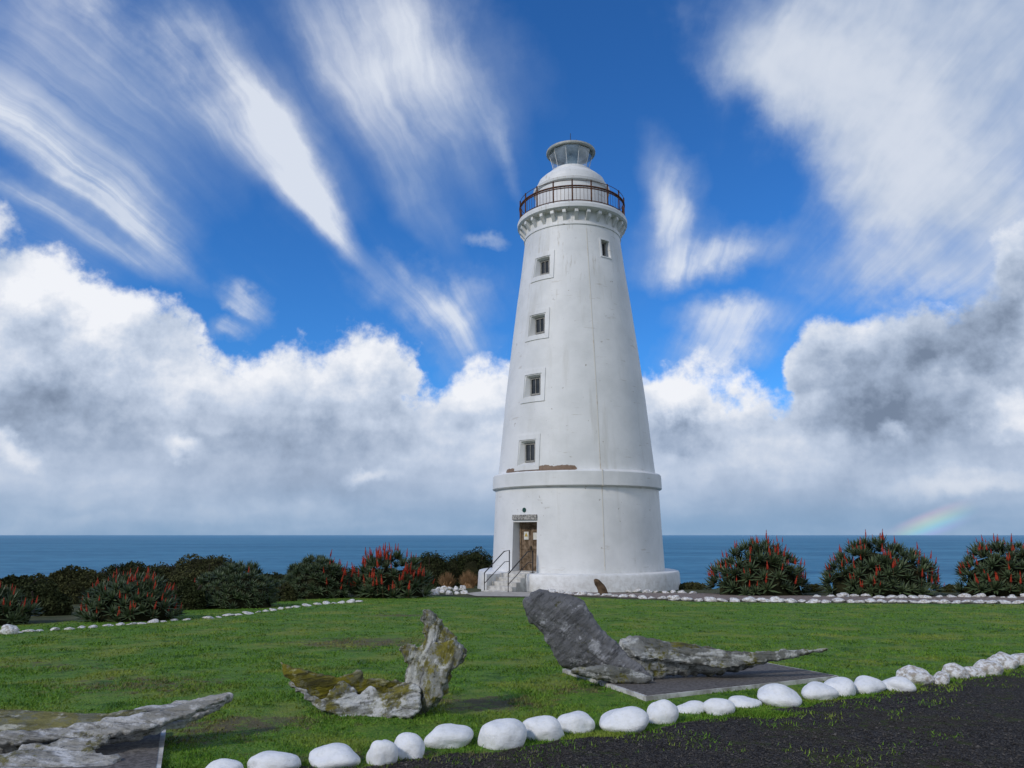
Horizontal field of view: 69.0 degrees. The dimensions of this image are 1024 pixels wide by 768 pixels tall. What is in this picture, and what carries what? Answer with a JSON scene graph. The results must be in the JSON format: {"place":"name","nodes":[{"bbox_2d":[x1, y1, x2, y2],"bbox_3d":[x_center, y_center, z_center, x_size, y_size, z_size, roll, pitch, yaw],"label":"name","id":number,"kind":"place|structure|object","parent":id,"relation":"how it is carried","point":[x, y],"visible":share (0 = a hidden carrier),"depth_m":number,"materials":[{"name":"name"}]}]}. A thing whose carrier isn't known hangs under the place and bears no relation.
{"place":"outdoors","nodes":[
{"label":"outdoors","id":0,"kind":"place"},
{"bbox_2d":[0,596,1023,767],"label":"lawn","id":1,"kind":"structure","parent":0,"point":[375,731],"depth_m":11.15,"materials":[{"name":"green plant"}]},
{"bbox_2d":[0,624,19,634],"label":"edging rock","id":2,"kind":"object","parent":1,"relation":"on","point":[6,629],"visible":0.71,"depth_m":13.53,"materials":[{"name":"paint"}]},
{"bbox_2d":[46,730,165,767],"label":"display slab","id":3,"kind":"structure","parent":1,"relation":"on","point":[146,751],"depth_m":5.37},
{"bbox_2d":[0,692,232,767],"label":"whale bone","id":4,"kind":"object","parent":3,"relation":"on","point":[36,739],"visible":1,"depth_m":5.42},
{"bbox_2d":[71,568,189,621],"bbox_3d":[-8.630,4.799,16.821,2.493,1.336,1.935,0,-11,0],"label":"aloe bush","id":5,"kind":"object","parent":1,"relation":"on","point":[140,599],"visible":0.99,"depth_m":16.45,"materials":[{"name":"green plant"}]},
{"bbox_2d":[147,619,158,622],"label":"edging rock","id":6,"kind":"object","parent":1,"relation":"on","point":[154,620],"visible":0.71,"depth_m":15.99,"materials":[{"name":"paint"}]},
{"bbox_2d":[164,577,206,609],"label":"coastal shrub","id":7,"kind":"object","parent":1,"relation":"on","point":[190,595],"visible":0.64,"depth_m":20.09,"materials":[{"name":"green plant"}]},
{"bbox_2d":[205,758,243,767],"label":"painted boulder","id":8,"kind":"object","parent":1,"relation":"on","point":[225,763],"visible":1,"depth_m":4.96,"materials":[{"name":"white stone"}]},
{"bbox_2d":[194,560,280,608],"bbox_3d":[-7.942,5.763,21.148,2.685,1.553,2.225,0,-11,0],"label":"aloe bush","id":9,"kind":"object","parent":1,"relation":"on","point":[229,590],"visible":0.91,"depth_m":20.77,"materials":[{"name":"green plant"}]},
{"bbox_2d":[247,751,300,767],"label":"painted boulder","id":10,"kind":"object","parent":1,"relation":"on","point":[270,759],"visible":0.98,"depth_m":5.09,"materials":[{"name":"white stone"}]},
{"bbox_2d":[274,582,298,600],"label":"coastal shrub","id":11,"kind":"object","parent":1,"relation":"on","point":[288,592],"visible":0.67,"depth_m":23.98,"materials":[{"name":"green plant"}]},
{"bbox_2d":[277,550,355,598],"bbox_3d":[-6.920,6.803,26.316,2.998,1.904,2.264,0,-11,0],"label":"aloe bush","id":12,"kind":"object","parent":1,"relation":"on","point":[314,581],"visible":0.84,"depth_m":25.89,"materials":[{"name":"green plant"}]},
{"bbox_2d":[309,743,360,767],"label":"painted boulder","id":13,"kind":"object","parent":1,"relation":"on","point":[337,755],"visible":0.98,"depth_m":5.19,"materials":[{"name":"white stone"}]},
{"bbox_2d":[280,609,466,718],"bbox_3d":[-1.285,2.597,6.890,1.753,0.991,0.604,0,-11,0],"label":"whale bone","id":14,"kind":"object","parent":1,"relation":"on","point":[435,658],"visible":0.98,"depth_m":6.76},
{"bbox_2d":[366,739,397,765],"bbox_3d":[-0.924,2.639,5.310,0.200,0.199,0.202,6,-13,-26],"label":"painted boulder","id":15,"kind":"object","parent":1,"relation":"on","point":[382,752],"visible":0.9,"depth_m":5.25,"materials":[{"name":"white stone"}]},
{"bbox_2d":[347,542,437,598],"bbox_3d":[-4.347,6.785,26.741,3.504,2.167,2.633,0,-11,0],"label":"aloe bush","id":16,"kind":"object","parent":1,"relation":"on","point":[385,581],"visible":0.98,"depth_m":26.18,"materials":[{"name":"green plant"}]},
{"bbox_2d":[394,732,424,759],"bbox_3d":[-0.755,2.666,5.468,0.243,0.195,0.208,3,-10,16],"label":"painted boulder","id":17,"kind":"object","parent":1,"relation":"on","point":[409,745],"visible":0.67,"depth_m":5.40,"materials":[{"name":"white stone"}]},
{"bbox_2d":[424,723,473,748],"bbox_3d":[-0.489,2.729,5.771,0.393,0.180,0.290,6,-13,-17],"label":"painted boulder","id":18,"kind":"object","parent":1,"relation":"on","point":[447,736],"visible":0.86,"depth_m":5.67,"materials":[{"name":"white stone"}]},
{"bbox_2d":[478,718,526,749],"bbox_3d":[-0.070,2.716,5.755,0.378,0.236,0.284,2,-11,-19],"label":"painted boulder","id":19,"kind":"object","parent":1,"relation":"on","point":[505,733],"visible":0.78,"depth_m":5.66,"materials":[{"name":"white stone"}]},
{"bbox_2d":[523,715,563,740],"bbox_3d":[0.244,2.763,5.973,0.361,0.207,0.244,5,-10,10],"label":"painted boulder","id":20,"kind":"object","parent":1,"relation":"on","point":[541,728],"visible":0.69,"depth_m":5.89,"materials":[{"name":"white stone"}]},
{"bbox_2d":[557,711,594,733],"bbox_3d":[0.528,2.817,6.181,0.318,0.175,0.224,-8,-12,6],"label":"painted boulder","id":21,"kind":"object","parent":1,"relation":"on","point":[578,721],"visible":0.72,"depth_m":6.11,"materials":[{"name":"white stone"}]},
{"bbox_2d":[599,706,648,732],"bbox_3d":[0.931,2.817,6.245,0.412,0.209,0.380,-5,-11,-4],"label":"painted boulder","id":22,"kind":"object","parent":1,"relation":"on","point":[631,718],"visible":0.84,"depth_m":6.13,"materials":[{"name":"white stone"}]},
{"bbox_2d":[647,699,678,723],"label":"painted boulder","id":23,"kind":"object","parent":1,"relation":"on","point":[663,711],"visible":0.77,"depth_m":6.40,"materials":[{"name":"white stone"}]},
{"bbox_2d":[677,700,704,713],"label":"painted boulder","id":24,"kind":"object","parent":1,"relation":"on","point":[693,706],"visible":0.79,"depth_m":6.76,"materials":[{"name":"white stone"}]},
{"bbox_2d":[562,663,838,700],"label":"display slab","id":25,"kind":"structure","parent":1,"relation":"on","point":[676,686],"depth_m":8.05,"materials":[{"name":"grey concrete"}]},
{"bbox_2d":[523,589,831,683],"bbox_3d":[1.873,2.831,8.375,3.475,1.007,0.749,1,-11,-4],"label":"whale bone","id":26,"kind":"object","parent":25,"relation":"on","point":[578,640],"visible":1,"depth_m":8.26},
{"bbox_2d":[703,698,734,715],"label":"painted boulder","id":27,"kind":"object","parent":1,"relation":"on","point":[717,706],"visible":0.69,"depth_m":6.69,"materials":[{"name":"white stone"}]},
{"bbox_2d":[728,695,761,707],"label":"painted boulder","id":28,"kind":"object","parent":1,"relation":"on","point":[738,701],"visible":0.74,"depth_m":7.01,"materials":[{"name":"white stone"}]},
{"bbox_2d":[757,683,801,706],"bbox_3d":[2.568,2.992,7.155,0.415,0.210,0.356,2,-11,11],"label":"painted boulder","id":29,"kind":"object","parent":1,"relation":"on","point":[776,694],"visible":0.84,"depth_m":7.05,"materials":[{"name":"white stone"}]},
{"bbox_2d":[801,681,838,699],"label":"painted boulder","id":30,"kind":"object","parent":1,"relation":"on","point":[815,690],"visible":0.79,"depth_m":7.31,"materials":[{"name":"white stone"}]},
{"bbox_2d":[824,677,855,696],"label":"painted boulder","id":31,"kind":"object","parent":1,"relation":"on","point":[844,686],"visible":0.52,"depth_m":7.49,"materials":[{"name":"white stone"}]},
{"bbox_2d":[854,675,886,694],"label":"painted boulder","id":32,"kind":"object","parent":1,"relation":"on","point":[863,684],"visible":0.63,"depth_m":7.60,"materials":[{"name":"white stone"}]},
{"bbox_2d":[882,676,915,691],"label":"painted boulder","id":33,"kind":"object","parent":1,"relation":"on","point":[901,684],"visible":0.7,"depth_m":7.70,"materials":[{"name":"white stone"}]},
{"bbox_2d":[896,665,934,683],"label":"painted boulder","id":34,"kind":"object","parent":1,"relation":"on","point":[914,674],"visible":0.69,"depth_m":8.19,"materials":[{"name":"stone"}]},
{"bbox_2d":[934,671,949,684],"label":"painted boulder","id":35,"kind":"object","parent":1,"relation":"on","point":[940,677],"visible":0.66,"depth_m":8.15,"materials":[{"name":"stone"}]},
{"bbox_2d":[941,663,969,678],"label":"painted boulder","id":36,"kind":"object","parent":1,"relation":"on","point":[952,670],"visible":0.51,"depth_m":8.54,"materials":[{"name":"stone"}]},
{"bbox_2d":[964,666,985,676],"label":"painted boulder","id":37,"kind":"object","parent":1,"relation":"on","point":[973,671],"visible":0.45,"depth_m":8.66,"materials":[{"name":"stone"}]},
{"bbox_2d":[973,659,1003,675],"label":"painted boulder","id":38,"kind":"object","parent":1,"relation":"on","point":[992,667],"visible":0.65,"depth_m":8.79,"materials":[{"name":"stone"}]},
{"bbox_2d":[986,652,1019,668],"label":"painted boulder","id":39,"kind":"object","parent":1,"relation":"on","point":[1006,661],"visible":0.56,"depth_m":9.32,"materials":[{"name":"stone"}]},
{"bbox_2d":[1012,653,1023,664],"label":"painted boulder","id":40,"kind":"object","parent":1,"relation":"on","point":[1019,657],"visible":0.36,"depth_m":9.64,"materials":[{"name":"stone"}]},
{"bbox_2d":[0,535,1023,589],"bbox_3d":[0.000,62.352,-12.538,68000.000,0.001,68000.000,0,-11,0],"label":"water","id":41,"kind":"structure","parent":0,"point":[689,558],"depth_m":3283.46,"materials":[{"name":"blue liquid"}]},
{"bbox_2d":[0,586,1023,626],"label":"ground","id":42,"kind":"structure","parent":0,"point":[43,619],"depth_m":26.33,"materials":[{"name":"soil"}]},
{"bbox_2d":[0,581,43,624],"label":"aloe bush","id":43,"kind":"object","parent":42,"relation":"on","point":[12,612],"visible":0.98,"depth_m":15.65,"materials":[{"name":"green plant"}]},
{"bbox_2d":[0,574,46,600],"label":"coastal shrub","id":44,"kind":"object","parent":42,"relation":"on","point":[17,581],"visible":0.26,"depth_m":20.06,"materials":[{"name":"green plant"}]},
{"bbox_2d":[2,580,73,615],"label":"coastal shrub","id":45,"kind":"object","parent":42,"relation":"on","point":[53,599],"visible":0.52,"depth_m":18.12,"materials":[{"name":"green plant"}]},
{"bbox_2d":[30,564,109,604],"bbox_3d":[-13.739,6.311,23.162,2.772,1.397,1.642,0,-11,0],"label":"coastal shrub","id":46,"kind":"object","parent":42,"relation":"on","point":[73,583],"visible":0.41,"depth_m":22.88,"materials":[{"name":"green plant"}]},
{"bbox_2d":[100,560,167,592],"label":"coastal shrub","id":47,"kind":"object","parent":42,"relation":"on","point":[132,566],"visible":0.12,"depth_m":25.96,"materials":[{"name":"green plant"}]},
{"bbox_2d":[148,553,268,592],"bbox_3d":[-11.279,7.067,27.073,4.800,1.828,2.887,0,-11,0],"label":"coastal shrub","id":48,"kind":"object","parent":42,"relation":"on","point":[191,569],"visible":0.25,"depth_m":26.64,"materials":[{"name":"green plant"}]},
{"bbox_2d":[257,572,287,589],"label":"coastal shrub","id":49,"kind":"object","parent":42,"relation":"on","point":[276,576],"visible":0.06,"depth_m":28.87,"materials":[{"name":"green plant"}]},
{"bbox_2d":[287,558,333,575],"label":"coastal shrub","id":50,"kind":"object","parent":42,"relation":"on","point":[313,563],"visible":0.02,"depth_m":29.82,"materials":[{"name":"green plant"}]},
{"bbox_2d":[344,566,360,585],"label":"coastal shrub","id":51,"kind":"object","parent":42,"relation":"on","point":[350,571],"visible":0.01,"depth_m":32.89,"materials":[{"name":"green plant"}]},
{"bbox_2d":[404,551,455,586],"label":"coastal shrub","id":52,"kind":"object","parent":42,"relation":"on","point":[436,564],"visible":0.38,"depth_m":36.58,"materials":[{"name":"green plant"}]},
{"bbox_2d":[430,589,439,594],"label":"edging rock","id":53,"kind":"object","parent":42,"relation":"on","point":[437,591],"visible":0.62,"depth_m":28.36,"materials":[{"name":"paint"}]},
{"bbox_2d":[438,571,456,586],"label":"dry grass clump","id":54,"kind":"object","parent":42,"relation":"on","point":[447,580],"visible":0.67,"depth_m":35.93,"materials":[{"name":"brown plant"}]},
{"bbox_2d":[454,577,461,585],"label":"coastal shrub","id":55,"kind":"object","parent":42,"relation":"on","point":[458,583],"visible":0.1,"depth_m":36.96,"materials":[{"name":"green plant"}]},
{"bbox_2d":[458,570,477,587],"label":"dry grass clump","id":56,"kind":"object","parent":42,"relation":"on","point":[468,580],"visible":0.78,"depth_m":34.81,"materials":[{"name":"brown plant"}]},
{"bbox_2d":[445,546,492,585],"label":"coastal shrub","id":57,"kind":"object","parent":42,"relation":"on","point":[475,562],"visible":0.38,"depth_m":38.27,"materials":[{"name":"green plant"}]},
{"bbox_2d":[469,592,530,595],"bbox_3d":[-0.411,8.046,28.558,2.990,0.130,3.723,-2,-12,10],"label":"concrete apron","id":58,"kind":"object","parent":42,"relation":"on","point":[500,593],"visible":0.7,"depth_m":28.84,"materials":[{"name":"grey concrete"}]},
{"bbox_2d":[478,133,679,591],"bbox_3d":[3.090,-1.392,36.930,9.440,23.190,9.578,0,-11,0],"label":"lighthouse","id":59,"kind":"object","parent":42,"relation":"on","point":[577,485],"visible":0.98,"depth_m":33.57,"materials":[{"name":"white paint"}]},
{"bbox_2d":[520,522,536,570],"bbox_3d":[0.823,7.117,32.603,1.220,2.100,0.130,-10,-15,40],"label":"door","id":60,"kind":"structure","parent":59,"relation":"in","point":[528,530],"depth_m":32.71,"materials":[{"name":"wood"}]},
{"bbox_2d":[525,443,534,462],"bbox_3d":[0.835,3.092,33.504,0.600,0.840,0.073,-10,-15,41],"label":"window","id":61,"kind":"structure","parent":59,"relation":"in","point":[529,448],"depth_m":33.53,"materials":[{"name":"clear glass"}]},
{"bbox_2d":[530,377,540,395],"bbox_3d":[1.098,0.114,34.260,0.580,0.800,0.073,-9,-15,39],"label":"window","id":62,"kind":"structure","parent":59,"relation":"in","point":[535,383],"depth_m":34.27,"materials":[{"name":"clear glass"}]},
{"bbox_2d":[535,317,544,334],"bbox_3d":[1.335,-2.747,35.084,0.560,0.760,0.073,-9,-15,38],"label":"window","id":63,"kind":"structure","parent":59,"relation":"in","point":[539,322],"depth_m":35.10,"materials":[{"name":"clear glass"}]},
{"bbox_2d":[540,259,549,275],"bbox_3d":[1.605,-5.612,35.934,0.540,0.720,0.073,-9,-14,37],"label":"window","id":64,"kind":"structure","parent":59,"relation":"in","point":[544,265],"depth_m":35.95,"materials":[{"name":"clear glass"}]},
{"bbox_2d":[601,242,605,255],"bbox_3d":[4.359,-6.479,36.085,0.440,0.800,0.073,8,-14,-33],"label":"window","id":65,"kind":"structure","parent":59,"relation":"in","point":[603,244],"depth_m":36.17,"materials":[{"name":"clear glass"}]},
{"bbox_2d":[574,591,586,594],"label":"edging rock","id":66,"kind":"object","parent":42,"relation":"on","point":[582,593],"visible":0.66,"depth_m":27.78,"materials":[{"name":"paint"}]},
{"bbox_2d":[594,579,607,594],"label":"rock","id":67,"kind":"object","parent":42,"relation":"on","point":[600,586],"visible":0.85,"depth_m":27.87,"materials":[{"name":"brown stone"}]},
{"bbox_2d":[617,594,627,597],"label":"edging rock","id":68,"kind":"object","parent":42,"relation":"on","point":[622,595],"visible":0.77,"depth_m":26.26,"materials":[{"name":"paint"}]},
{"bbox_2d":[638,595,647,598],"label":"edging rock","id":69,"kind":"object","parent":42,"relation":"on","point":[642,597],"visible":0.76,"depth_m":25.60,"materials":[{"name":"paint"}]},
{"bbox_2d":[301,669,1023,767],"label":"gravel drive","id":70,"kind":"structure","parent":42,"relation":"on","point":[864,723],"depth_m":5.84,"materials":[{"name":"grey gravel"}]},
{"bbox_2d":[203,665,1023,767],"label":"edge weeds","id":71,"kind":"object","parent":70,"relation":"on","point":[762,713],"visible":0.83,"depth_m":6.54,"materials":[{"name":"green plant"}]},
{"bbox_2d":[667,595,680,599],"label":"edging rock","id":72,"kind":"object","parent":42,"relation":"on","point":[673,597],"visible":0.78,"depth_m":24.58,"materials":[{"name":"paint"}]},
{"bbox_2d":[681,597,692,600],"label":"edging rock","id":73,"kind":"object","parent":42,"relation":"on","point":[686,599],"visible":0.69,"depth_m":24.20,"materials":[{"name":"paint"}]},
{"bbox_2d":[679,581,711,589],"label":"coastal shrub","id":74,"kind":"object","parent":42,"relation":"on","point":[692,585],"visible":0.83,"depth_m":33.04,"materials":[{"name":"green plant"}]},
{"bbox_2d":[704,597,716,601],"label":"edging rock","id":75,"kind":"object","parent":42,"relation":"on","point":[710,599],"visible":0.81,"depth_m":23.95,"materials":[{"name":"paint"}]},
{"bbox_2d":[730,598,739,601],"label":"edging rock","id":76,"kind":"object","parent":42,"relation":"on","point":[734,600],"visible":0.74,"depth_m":23.76,"materials":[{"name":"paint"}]},
{"bbox_2d":[742,596,756,601],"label":"edging rock","id":77,"kind":"object","parent":42,"relation":"on","point":[749,599],"visible":0.84,"depth_m":23.81,"materials":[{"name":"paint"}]},
{"bbox_2d":[703,530,813,595],"bbox_3d":[9.368,6.981,28.513,4.370,2.747,3.232,0,-11,0],"label":"aloe bush","id":78,"kind":"object","parent":42,"relation":"on","point":[770,571],"visible":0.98,"depth_m":27.88,"materials":[{"name":"green plant"}]},
{"bbox_2d":[756,598,769,601],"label":"edging rock","id":79,"kind":"object","parent":42,"relation":"on","point":[762,600],"visible":0.77,"depth_m":23.80,"materials":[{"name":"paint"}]},
{"bbox_2d":[769,596,784,601],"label":"edging rock","id":80,"kind":"object","parent":42,"relation":"on","point":[774,599],"visible":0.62,"depth_m":23.70,"materials":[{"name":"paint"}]},
{"bbox_2d":[784,598,796,602],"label":"edging rock","id":81,"kind":"object","parent":42,"relation":"on","point":[789,600],"visible":0.73,"depth_m":23.17,"materials":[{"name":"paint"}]},
{"bbox_2d":[805,599,820,602],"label":"edging rock","id":82,"kind":"object","parent":42,"relation":"on","point":[814,601],"visible":0.73,"depth_m":23.11,"materials":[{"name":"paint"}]},
{"bbox_2d":[806,583,828,592],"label":"coastal shrub","id":83,"kind":"object","parent":42,"relation":"on","point":[815,588],"visible":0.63,"depth_m":30.23,"materials":[{"name":"green plant"}]},
{"bbox_2d":[831,597,844,601],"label":"edging rock","id":84,"kind":"object","parent":42,"relation":"on","point":[838,599],"visible":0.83,"depth_m":23.49,"materials":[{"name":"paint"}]},
{"bbox_2d":[836,592,848,596],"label":"edging rock","id":85,"kind":"object","parent":42,"relation":"on","point":[843,594],"visible":0.69,"depth_m":26.41,"materials":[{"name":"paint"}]},
{"bbox_2d":[865,598,875,602],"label":"edging rock","id":86,"kind":"object","parent":42,"relation":"on","point":[870,600],"visible":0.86,"depth_m":23.36,"materials":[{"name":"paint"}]},
{"bbox_2d":[818,529,946,596],"bbox_3d":[13.863,6.906,28.203,5.080,2.786,3.843,0,-11,0],"label":"aloe bush","id":87,"kind":"object","parent":42,"relation":"on","point":[868,570],"visible":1,"depth_m":27.36,"materials":[{"name":"green plant"}]},
{"bbox_2d":[917,599,930,602],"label":"edging rock","id":88,"kind":"object","parent":42,"relation":"on","point":[924,601],"visible":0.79,"depth_m":23.02,"materials":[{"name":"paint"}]},
{"bbox_2d":[918,595,931,597],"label":"edging rock","id":89,"kind":"object","parent":42,"relation":"on","point":[922,596],"visible":0.64,"depth_m":25.66,"materials":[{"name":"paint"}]},
{"bbox_2d":[937,599,950,603],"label":"edging rock","id":90,"kind":"object","parent":42,"relation":"on","point":[944,601],"visible":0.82,"depth_m":22.87,"materials":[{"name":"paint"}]},
{"bbox_2d":[942,584,961,592],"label":"coastal shrub","id":91,"kind":"object","parent":42,"relation":"on","point":[949,587],"visible":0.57,"depth_m":30.27,"materials":[{"name":"green plant"}]},
{"bbox_2d":[951,600,961,603],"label":"edging rock","id":92,"kind":"object","parent":42,"relation":"on","point":[957,601],"visible":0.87,"depth_m":22.83,"materials":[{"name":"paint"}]},
{"bbox_2d":[958,593,971,596],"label":"edging rock","id":93,"kind":"object","parent":42,"relation":"on","point":[964,595],"visible":0.62,"depth_m":26.41,"materials":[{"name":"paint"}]},
{"bbox_2d":[962,600,972,602],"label":"edging rock","id":94,"kind":"object","parent":42,"relation":"on","point":[967,601],"visible":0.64,"depth_m":23.01,"materials":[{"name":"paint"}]},
{"bbox_2d":[972,593,985,596],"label":"edging rock","id":95,"kind":"object","parent":42,"relation":"on","point":[980,595],"visible":0.59,"depth_m":26.21,"materials":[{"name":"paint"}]},
{"bbox_2d":[973,600,984,602],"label":"edging rock","id":96,"kind":"object","parent":42,"relation":"on","point":[978,601],"visible":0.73,"depth_m":23.14,"materials":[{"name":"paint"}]},
{"bbox_2d":[951,533,1023,595],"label":"aloe bush","id":97,"kind":"object","parent":42,"relation":"on","point":[995,573],"visible":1,"depth_m":27.38,"materials":[{"name":"green plant"}]},
{"bbox_2d":[984,600,997,603],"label":"edging rock","id":98,"kind":"object","parent":42,"relation":"on","point":[991,601],"visible":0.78,"depth_m":22.86,"materials":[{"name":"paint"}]},
{"bbox_2d":[997,600,1011,603],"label":"edging rock","id":99,"kind":"object","parent":42,"relation":"on","point":[1004,602],"visible":0.77,"depth_m":22.84,"materials":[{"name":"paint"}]},
{"bbox_2d":[1012,600,1023,603],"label":"edging rock","id":100,"kind":"object","parent":42,"relation":"on","point":[1018,602],"visible":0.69,"depth_m":22.78,"materials":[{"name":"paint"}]},
{"bbox_2d":[0,0,1023,534],"label":"sky","id":101,"kind":"structure","parent":0,"point":[261,261],"materials":[{"name":"blue"}]},
{"bbox_2d":[556,592,1023,601],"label":"path","id":102,"kind":"structure","parent":0,"point":[740,597],"depth_m":26.02,"materials":[{"name":"grey concrete"}]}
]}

